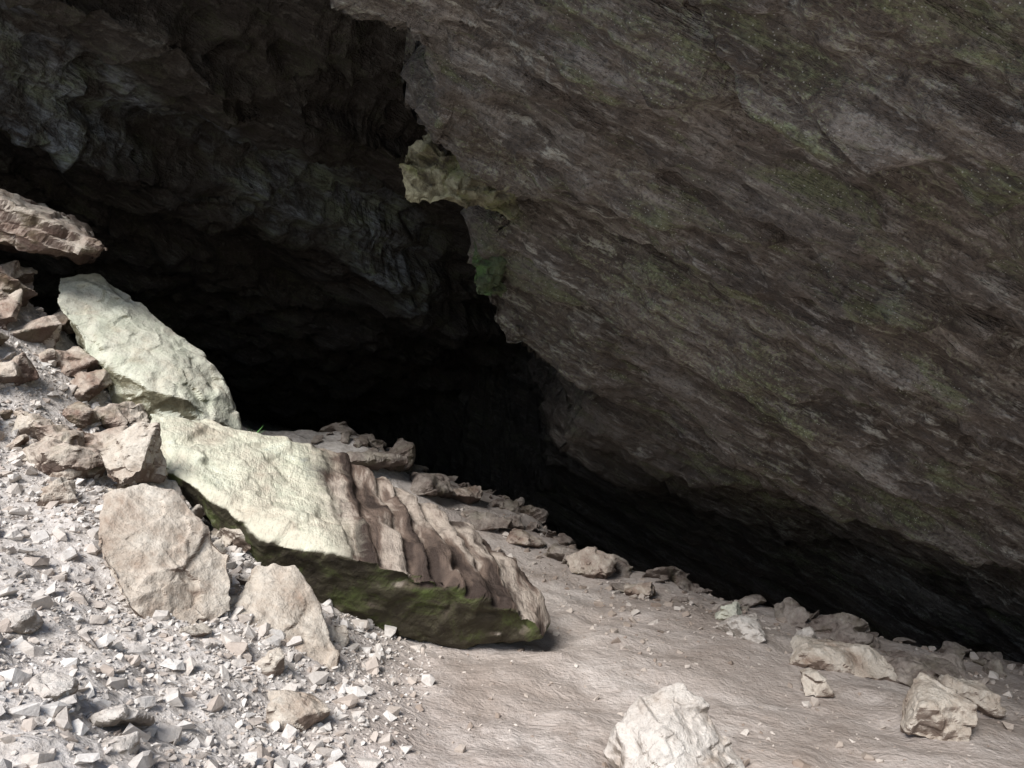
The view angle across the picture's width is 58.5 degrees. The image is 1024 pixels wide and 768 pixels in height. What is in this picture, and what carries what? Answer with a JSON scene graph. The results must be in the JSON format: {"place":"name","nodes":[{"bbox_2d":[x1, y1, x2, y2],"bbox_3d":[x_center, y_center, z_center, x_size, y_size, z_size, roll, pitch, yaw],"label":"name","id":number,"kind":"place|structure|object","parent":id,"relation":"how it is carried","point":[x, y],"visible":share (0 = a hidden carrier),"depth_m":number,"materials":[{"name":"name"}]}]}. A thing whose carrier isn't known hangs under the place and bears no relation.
{"place":"outdoors","nodes":[
{"label":"outdoors","id":0,"kind":"place"},
{"bbox_2d":[0,0,1023,663],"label":"cave rock roof","id":1,"kind":"structure","parent":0,"point":[760,300],"depth_m":7.85,"materials":[{"name":"grey stone"}]},
{"bbox_2d":[399,132,519,219],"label":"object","id":2,"kind":"object","parent":1,"relation":"attached to","point":[431,172],"visible":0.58,"depth_m":6.85,"materials":[{"name":"stone"}]},
{"bbox_2d":[472,241,507,296],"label":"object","id":3,"kind":"object","parent":1,"relation":"attached to","point":[488,276],"visible":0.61,"depth_m":7.64,"materials":[{"name":"green plant"}]},
{"bbox_2d":[504,324,528,343],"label":"rock","id":4,"kind":"object","parent":1,"relation":"attached to","point":[515,333],"visible":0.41,"depth_m":8.37,"materials":[{"name":"grey stone"}]},
{"bbox_2d":[0,301,1023,767],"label":"ground","id":5,"kind":"structure","parent":0,"point":[738,693],"depth_m":5.91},
{"bbox_2d":[0,609,42,633],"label":"rock","id":6,"kind":"object","parent":5,"relation":"on","point":[27,621],"visible":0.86,"depth_m":4.53,"materials":[{"name":"grey stone"}]},
{"bbox_2d":[27,671,79,701],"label":"rock","id":7,"kind":"object","parent":5,"relation":"on","point":[61,685],"visible":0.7,"depth_m":3.86,"materials":[{"name":"grey stone"}]},
{"bbox_2d":[0,260,150,488],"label":"rubble mound","id":8,"kind":"object","parent":5,"relation":"on","point":[58,448],"visible":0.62,"depth_m":8.06,"materials":[{"name":"brown stone"}]},
{"bbox_2d":[0,189,107,264],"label":"rock ledge","id":9,"kind":"object","parent":8,"relation":"on","point":[28,225],"visible":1,"depth_m":8.35,"materials":[{"name":"brown stone"}]},
{"bbox_2d":[100,422,167,484],"bbox_3d":[-2.783,0.508,6.672,0.434,0.466,0.485,0,0,0],"label":"boulder","id":10,"kind":"object","parent":8,"relation":"on","point":[132,454],"visible":1,"depth_m":6.60,"materials":[{"name":"grey stone"}]},
{"bbox_2d":[101,731,139,754],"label":"rock","id":11,"kind":"object","parent":5,"relation":"on","point":[127,744],"visible":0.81,"depth_m":3.71,"materials":[{"name":"grey stone"}]},
{"bbox_2d":[86,702,154,727],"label":"rock","id":12,"kind":"object","parent":5,"relation":"on","point":[111,716],"visible":0.75,"depth_m":3.90,"materials":[{"name":"grey stone"}]},
{"bbox_2d":[57,273,242,429],"bbox_3d":[-3.536,-0.136,9.030,1.812,1.931,1.419,0,0,0],"label":"boulder","id":13,"kind":"object","parent":5,"relation":"on","point":[145,357],"visible":0.72,"depth_m":8.67,"materials":[{"name":"grey stone"}]},
{"bbox_2d":[98,483,230,622],"bbox_3d":[-2.105,1.110,5.643,0.787,0.981,0.932,0,0,0],"label":"boulder","id":14,"kind":"object","parent":5,"relation":"on","point":[160,550],"visible":0.84,"depth_m":5.48,"materials":[{"name":"grey stone"}]},
{"bbox_2d":[11,410,348,676],"bbox_3d":[-2.477,0.982,6.524,1.568,1.555,3.596,0,0,-43],"label":"rubble","id":15,"kind":"object","parent":5,"relation":"on","point":[61,489],"visible":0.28,"depth_m":6.30,"materials":[{"name":"grey stone"}]},
{"bbox_2d":[0,304,434,767],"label":"scree","id":16,"kind":"structure","parent":5,"relation":"on","point":[347,695],"depth_m":4.95,"materials":[{"name":"gravel"}]},
{"bbox_2d":[232,563,339,669],"bbox_3d":[-1.431,1.613,5.761,0.711,0.897,0.893,0,0,0],"label":"boulder","id":17,"kind":"object","parent":5,"relation":"on","point":[284,599],"visible":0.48,"depth_m":5.76,"materials":[{"name":"grey stone"}]},
{"bbox_2d":[266,690,330,731],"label":"rock","id":18,"kind":"object","parent":5,"relation":"on","point":[301,711],"visible":0.86,"depth_m":4.81,"materials":[{"name":"beige stone"}]},
{"bbox_2d":[150,414,550,648],"bbox_3d":[-1.359,1.196,7.307,3.311,1.896,1.719,0,0,0],"label":"slab boulder","id":19,"kind":"object","parent":5,"relation":"on","point":[342,532],"visible":0.9,"depth_m":6.88,"materials":[{"name":"grey stone"}]},
{"bbox_2d":[346,449,407,471],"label":"rock","id":20,"kind":"object","parent":5,"relation":"on","point":[372,460],"visible":0.57,"depth_m":10.71,"materials":[{"name":"grey stone"}]},
{"bbox_2d":[389,438,415,470],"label":"rock","id":21,"kind":"object","parent":5,"relation":"on","point":[402,446],"visible":0.61,"depth_m":11.27,"materials":[{"name":"grey stone"}]},
{"bbox_2d":[409,472,453,497],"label":"rock","id":22,"kind":"object","parent":5,"relation":"on","point":[431,484],"visible":0.99,"depth_m":10.98,"materials":[{"name":"grey stone"}]},
{"bbox_2d":[448,485,482,504],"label":"rock","id":23,"kind":"object","parent":5,"relation":"on","point":[469,495],"visible":0.88,"depth_m":11.51,"materials":[{"name":"grey stone"}]},
{"bbox_2d":[462,509,512,530],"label":"rock","id":24,"kind":"object","parent":5,"relation":"on","point":[485,521],"visible":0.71,"depth_m":10.96,"materials":[{"name":"grey stone"}]},
{"bbox_2d":[506,528,545,547],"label":"rock","id":25,"kind":"object","parent":5,"relation":"on","point":[515,536],"visible":0.97,"depth_m":10.72,"materials":[{"name":"brown stone"}]},
{"bbox_2d":[544,543,579,561],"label":"rock","id":26,"kind":"object","parent":5,"relation":"on","point":[556,551],"visible":0.58,"depth_m":10.39,"materials":[{"name":"grey stone"}]},
{"bbox_2d":[565,546,616,578],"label":"rock","id":27,"kind":"object","parent":5,"relation":"on","point":[591,562],"visible":0.95,"depth_m":9.83,"materials":[{"name":"grey stone"}]},
{"bbox_2d":[624,581,655,598],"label":"rock","id":28,"kind":"object","parent":5,"relation":"on","point":[646,589],"visible":0.74,"depth_m":9.16,"materials":[{"name":"brown stone"}]},
{"bbox_2d":[289,421,1023,678],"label":"rubble","id":29,"kind":"object","parent":5,"relation":"on","point":[844,627],"visible":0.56,"depth_m":8.72,"materials":[{"name":"stone"}]},
{"bbox_2d":[603,683,744,767],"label":"boulder","id":30,"kind":"object","parent":5,"relation":"on","point":[671,726],"visible":1,"depth_m":4.83,"materials":[{"name":"beige stone"}]},
{"bbox_2d":[715,601,741,619],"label":"rock","id":31,"kind":"object","parent":5,"relation":"on","point":[727,611],"visible":0.67,"depth_m":8.19,"materials":[{"name":"grey stone"}]},
{"bbox_2d":[715,613,765,642],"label":"rock","id":32,"kind":"object","parent":5,"relation":"on","point":[747,627],"visible":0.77,"depth_m":7.63,"materials":[{"name":"grey stone"}]},
{"bbox_2d":[796,626,817,638],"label":"rock","id":33,"kind":"object","parent":5,"relation":"on","point":[808,631],"visible":0.41,"depth_m":7.63,"materials":[{"name":"grey stone"}]},
{"bbox_2d":[799,668,834,697],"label":"rock","id":34,"kind":"object","parent":5,"relation":"on","point":[814,683],"visible":1,"depth_m":6.53,"materials":[{"name":"beige stone"}]},
{"bbox_2d":[789,635,897,681],"bbox_3d":[2.623,2.179,7.233,0.821,0.281,0.497,0,0,19],"label":"rock","id":35,"kind":"object","parent":5,"relation":"on","point":[861,660],"visible":0.95,"depth_m":7.09,"materials":[{"name":"beige stone"}]},
{"bbox_2d":[882,655,936,687],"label":"rock","id":36,"kind":"object","parent":5,"relation":"on","point":[907,671],"visible":0.55,"depth_m":7.02,"materials":[{"name":"grey stone"}]},
{"bbox_2d":[900,672,977,741],"bbox_3d":[2.732,2.134,5.976,0.462,0.398,0.476,0,0,0],"label":"rock","id":37,"kind":"object","parent":5,"relation":"on","point":[932,709],"visible":0.93,"depth_m":5.79,"materials":[{"name":"beige stone"}]},
{"bbox_2d":[937,674,1006,718],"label":"rock","id":38,"kind":"object","parent":5,"relation":"on","point":[983,697],"visible":0.73,"depth_m":6.43,"materials":[{"name":"beige stone"}]},
{"bbox_2d":[348,496,1023,767],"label":"gravel","id":39,"kind":"structure","parent":0,"point":[461,748],"depth_m":7.47,"materials":[{"name":"grey gravel"}]}
]}

